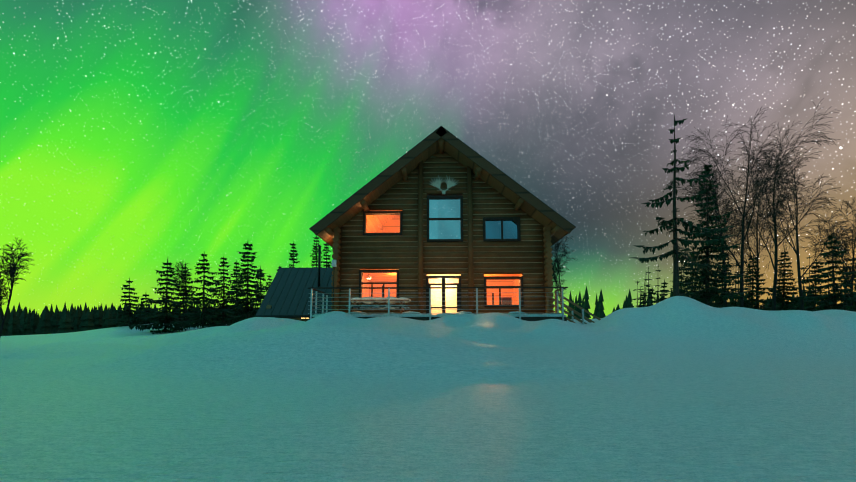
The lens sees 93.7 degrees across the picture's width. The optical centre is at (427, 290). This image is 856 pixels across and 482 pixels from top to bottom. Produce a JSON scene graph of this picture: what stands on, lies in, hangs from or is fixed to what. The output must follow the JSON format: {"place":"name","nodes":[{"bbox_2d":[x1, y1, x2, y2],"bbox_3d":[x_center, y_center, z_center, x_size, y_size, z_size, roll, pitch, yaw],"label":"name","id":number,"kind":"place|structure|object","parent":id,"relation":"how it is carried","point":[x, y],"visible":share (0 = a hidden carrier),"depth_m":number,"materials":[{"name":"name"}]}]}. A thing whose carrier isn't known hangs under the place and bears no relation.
{"place":"outdoors","nodes":[
{"label":"outdoors","id":0,"kind":"place"},
{"bbox_2d":[0,296,855,481],"bbox_3d":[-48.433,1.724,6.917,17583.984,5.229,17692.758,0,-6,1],"label":"snow ground","id":1,"kind":"structure","parent":0,"point":[679,389],"depth_m":3.63,"materials":[{"name":"white snow"}]},
{"bbox_2d":[0,238,34,336],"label":"birch","id":2,"kind":"object","parent":1,"relation":"on","point":[12,273],"visible":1,"depth_m":20.95,"materials":[{"name":"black plant"}]},
{"bbox_2d":[103,278,147,326],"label":"spruce","id":3,"kind":"object","parent":1,"relation":"on","point":[130,317],"visible":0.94,"depth_m":33.62,"materials":[{"name":"green plant"}]},
{"bbox_2d":[131,294,157,324],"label":"spruce","id":4,"kind":"object","parent":1,"relation":"on","point":[146,307],"visible":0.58,"depth_m":35.91,"materials":[{"name":"green plant"}]},
{"bbox_2d":[129,259,192,333],"bbox_3d":[-19.417,0.544,30.128,3.888,6.378,3.879,-1,-6,13],"label":"spruce","id":5,"kind":"object","parent":1,"relation":"on","point":[164,322],"visible":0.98,"depth_m":29.96,"materials":[{"name":"green plant"}]},
{"bbox_2d":[170,261,196,319],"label":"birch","id":6,"kind":"object","parent":1,"relation":"on","point":[183,278],"visible":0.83,"depth_m":32.55,"materials":[{"name":"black plant"}]},
{"bbox_2d":[168,264,200,323],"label":"spruce","id":7,"kind":"object","parent":1,"relation":"on","point":[189,306],"visible":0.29,"depth_m":34.29,"materials":[{"name":"green plant"}]},
{"bbox_2d":[168,252,232,332],"bbox_3d":[-16.745,0.381,29.352,4.281,6.852,4.861,0,-6,1],"label":"spruce","id":8,"kind":"object","parent":1,"relation":"on","point":[203,313],"visible":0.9,"depth_m":29.54,"materials":[{"name":"green plant"}]},
{"bbox_2d":[206,257,239,325],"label":"spruce","id":9,"kind":"object","parent":1,"relation":"on","point":[223,305],"visible":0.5,"depth_m":33.85,"materials":[{"name":"green plant"}]},
{"bbox_2d":[226,260,245,323],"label":"spruce","id":10,"kind":"object","parent":1,"relation":"on","point":[236,263],"visible":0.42,"depth_m":38.85,"materials":[{"name":"green plant"}]},
{"bbox_2d":[217,242,268,322],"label":"spruce","id":11,"kind":"object","parent":1,"relation":"on","point":[247,309],"visible":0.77,"depth_m":30.01,"materials":[{"name":"green plant"}]},
{"bbox_2d":[244,265,268,314],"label":"spruce","id":12,"kind":"object","parent":1,"relation":"on","point":[261,285],"visible":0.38,"depth_m":37.95,"materials":[{"name":"green plant"}]},
{"bbox_2d":[266,275,271,290],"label":"spruce","id":13,"kind":"object","parent":1,"relation":"on","point":[269,284],"visible":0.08,"depth_m":46.65,"materials":[{"name":"green plant"}]},
{"bbox_2d":[256,245,332,321],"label":"shed","id":14,"kind":"structure","parent":1,"relation":"on","point":[287,295],"depth_m":22.95,"materials":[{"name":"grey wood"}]},
{"bbox_2d":[288,241,300,267],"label":"spruce","id":15,"kind":"object","parent":1,"relation":"on","point":[293,254],"visible":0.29,"depth_m":40.18,"materials":[{"name":"green plant"}]},
{"bbox_2d":[306,235,322,267],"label":"spruce","id":16,"kind":"object","parent":1,"relation":"on","point":[316,249],"visible":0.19,"depth_m":44.75,"materials":[{"name":"green plant"}]},
{"bbox_2d":[320,243,331,267],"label":"spruce","id":17,"kind":"object","parent":1,"relation":"on","point":[327,250],"visible":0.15,"depth_m":43.10,"materials":[{"name":"green plant"}]},
{"bbox_2d":[0,286,847,335],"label":"distant forest","id":18,"kind":"object","parent":1,"relation":"on","point":[20,321],"visible":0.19,"depth_m":96.19,"materials":[{"name":"plant"}]},
{"bbox_2d":[308,287,567,320],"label":"deck","id":19,"kind":"structure","parent":1,"relation":"on","point":[519,314],"depth_m":15.62,"materials":[{"name":"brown wood"}]},
{"bbox_2d":[345,296,410,312],"bbox_3d":[-2.000,0.716,16.651,2.628,0.928,1.757,0,-6,1],"label":"picnic table","id":20,"kind":"object","parent":19,"relation":"on","point":[401,300],"visible":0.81,"depth_m":16.40,"materials":[{"name":"grey wood"}]},
{"bbox_2d":[309,126,575,314],"bbox_3d":[0.739,-2.312,23.206,11.799,9.208,11.058,0,-6,1],"label":"log cabin","id":21,"kind":"object","parent":1,"relation":"on","point":[402,221],"visible":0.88,"depth_m":18.92,"materials":[{"name":"brown wood"}]},
{"bbox_2d":[430,175,458,193],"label":"mounted antlers","id":22,"kind":"object","parent":21,"relation":"attached to","point":[437,183],"visible":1,"depth_m":18.98},
{"bbox_2d":[551,236,576,312],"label":"birch","id":23,"kind":"object","parent":1,"relation":"on","point":[555,261],"visible":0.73,"depth_m":28.50,"materials":[{"name":"black plant"}]},
{"bbox_2d":[546,291,600,323],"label":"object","id":24,"kind":"structure","parent":1,"relation":"on","point":[582,316],"depth_m":16.70,"materials":[{"name":"brown wood"}]},
{"bbox_2d":[638,294,647,306],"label":"spruce","id":25,"kind":"object","parent":1,"relation":"on","point":[643,299],"visible":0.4,"depth_m":35.09,"materials":[{"name":"green plant"}]},
{"bbox_2d":[639,288,659,306],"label":"spruce","id":26,"kind":"object","parent":1,"relation":"on","point":[651,293],"visible":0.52,"depth_m":31.32,"materials":[{"name":"green plant"}]},
{"bbox_2d":[656,282,668,300],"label":"spruce","id":27,"kind":"object","parent":1,"relation":"on","point":[663,294],"visible":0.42,"depth_m":36.15,"materials":[{"name":"green plant"}]},
{"bbox_2d":[668,264,689,297],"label":"spruce","id":28,"kind":"object","parent":1,"relation":"on","point":[681,278],"visible":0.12,"depth_m":40.58,"materials":[{"name":"green plant"}]},
{"bbox_2d":[631,115,733,295],"bbox_3d":[11.730,-3.230,18.577,4.616,10.205,3.826,0,-6,1],"label":"tall spruce","id":29,"kind":"object","parent":1,"relation":"on","point":[674,222],"visible":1,"depth_m":18.38,"materials":[{"name":"green plant"}]},
{"bbox_2d":[679,252,715,300],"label":"spruce","id":30,"kind":"object","parent":1,"relation":"on","point":[687,288],"visible":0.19,"depth_m":33.40,"materials":[{"name":"green plant"}]},
{"bbox_2d":[668,164,747,307],"bbox_3d":[17.584,-3.010,25.843,4.636,10.622,4.175,-4,-7,36],"label":"spruce","id":31,"kind":"object","parent":1,"relation":"on","point":[707,295],"visible":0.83,"depth_m":25.36,"materials":[{"name":"green plant"}]},
{"bbox_2d":[673,155,754,306],"bbox_3d":[22.694,-4.202,31.504,4.695,13.225,6.795,-5,-8,40],"label":"birch","id":32,"kind":"object","parent":1,"relation":"on","point":[730,240],"visible":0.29,"depth_m":31.39,"materials":[{"name":"black plant"}]},
{"bbox_2d":[709,249,737,307],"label":"spruce","id":33,"kind":"object","parent":1,"relation":"on","point":[722,287],"visible":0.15,"depth_m":35.30,"materials":[{"name":"green plant"}]},
{"bbox_2d":[632,254,854,310],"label":"woodland","id":34,"kind":"object","parent":1,"relation":"on","point":[737,282],"visible":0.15,"depth_m":50.45,"materials":[{"name":"green plant"}]},
{"bbox_2d":[711,168,780,307],"bbox_3d":[26.217,-4.423,33.021,4.910,13.694,6.095,-4,-7,32],"label":"birch","id":35,"kind":"object","parent":1,"relation":"on","point":[756,238],"visible":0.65,"depth_m":33.19,"materials":[{"name":"black plant"}]},
{"bbox_2d":[720,254,779,310],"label":"spruce","id":36,"kind":"object","parent":1,"relation":"on","point":[746,303],"visible":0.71,"depth_m":31.70,"materials":[{"name":"green plant"}]},
{"bbox_2d":[671,98,839,306],"bbox_3d":[21.236,-5.050,26.453,8.982,14.651,5.001,-3,-7,25],"label":"birch","id":37,"kind":"object","parent":1,"relation":"on","point":[743,237],"visible":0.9,"depth_m":26.38,"materials":[{"name":"brown plant"}]},
{"bbox_2d":[730,121,840,310],"bbox_3d":[24.899,-4.659,29.082,4.608,14.106,6.990,0,-6,1],"label":"birch","id":38,"kind":"object","parent":1,"relation":"on","point":[775,268],"visible":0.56,"depth_m":28.07,"materials":[{"name":"brown plant"}]},
{"bbox_2d":[761,250,810,310],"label":"spruce","id":39,"kind":"object","parent":1,"relation":"on","point":[784,297],"visible":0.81,"depth_m":33.44,"materials":[{"name":"green plant"}]},
{"bbox_2d":[739,144,855,309],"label":"birch","id":40,"kind":"object","parent":1,"relation":"on","point":[796,250],"visible":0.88,"depth_m":25.83,"materials":[{"name":"brown plant"}]},
{"bbox_2d":[791,261,843,310],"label":"spruce","id":41,"kind":"object","parent":1,"relation":"on","point":[809,303],"visible":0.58,"depth_m":30.10,"materials":[{"name":"green plant"}]},
{"bbox_2d":[795,234,855,310],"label":"spruce","id":42,"kind":"object","parent":1,"relation":"on","point":[834,299],"visible":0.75,"depth_m":23.11,"materials":[{"name":"green plant"}]},
{"bbox_2d":[805,197,855,306],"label":"birch","id":43,"kind":"object","parent":1,"relation":"on","point":[853,251],"visible":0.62,"depth_m":27.45,"materials":[{"name":"black plant"}]},
{"bbox_2d":[829,258,855,308],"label":"spruce","id":44,"kind":"object","parent":1,"relation":"on","point":[845,282],"visible":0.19,"depth_m":30.36,"materials":[{"name":"green plant"}]},
{"bbox_2d":[842,287,855,311],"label":"spruce","id":45,"kind":"object","parent":1,"relation":"on","point":[848,298],"visible":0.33,"depth_m":21.09,"materials":[{"name":"green plant"}]},
{"bbox_2d":[0,0,855,318],"label":"sky","id":46,"kind":"structure","parent":0,"point":[136,136],"materials":[{"name":"green"}]}
]}

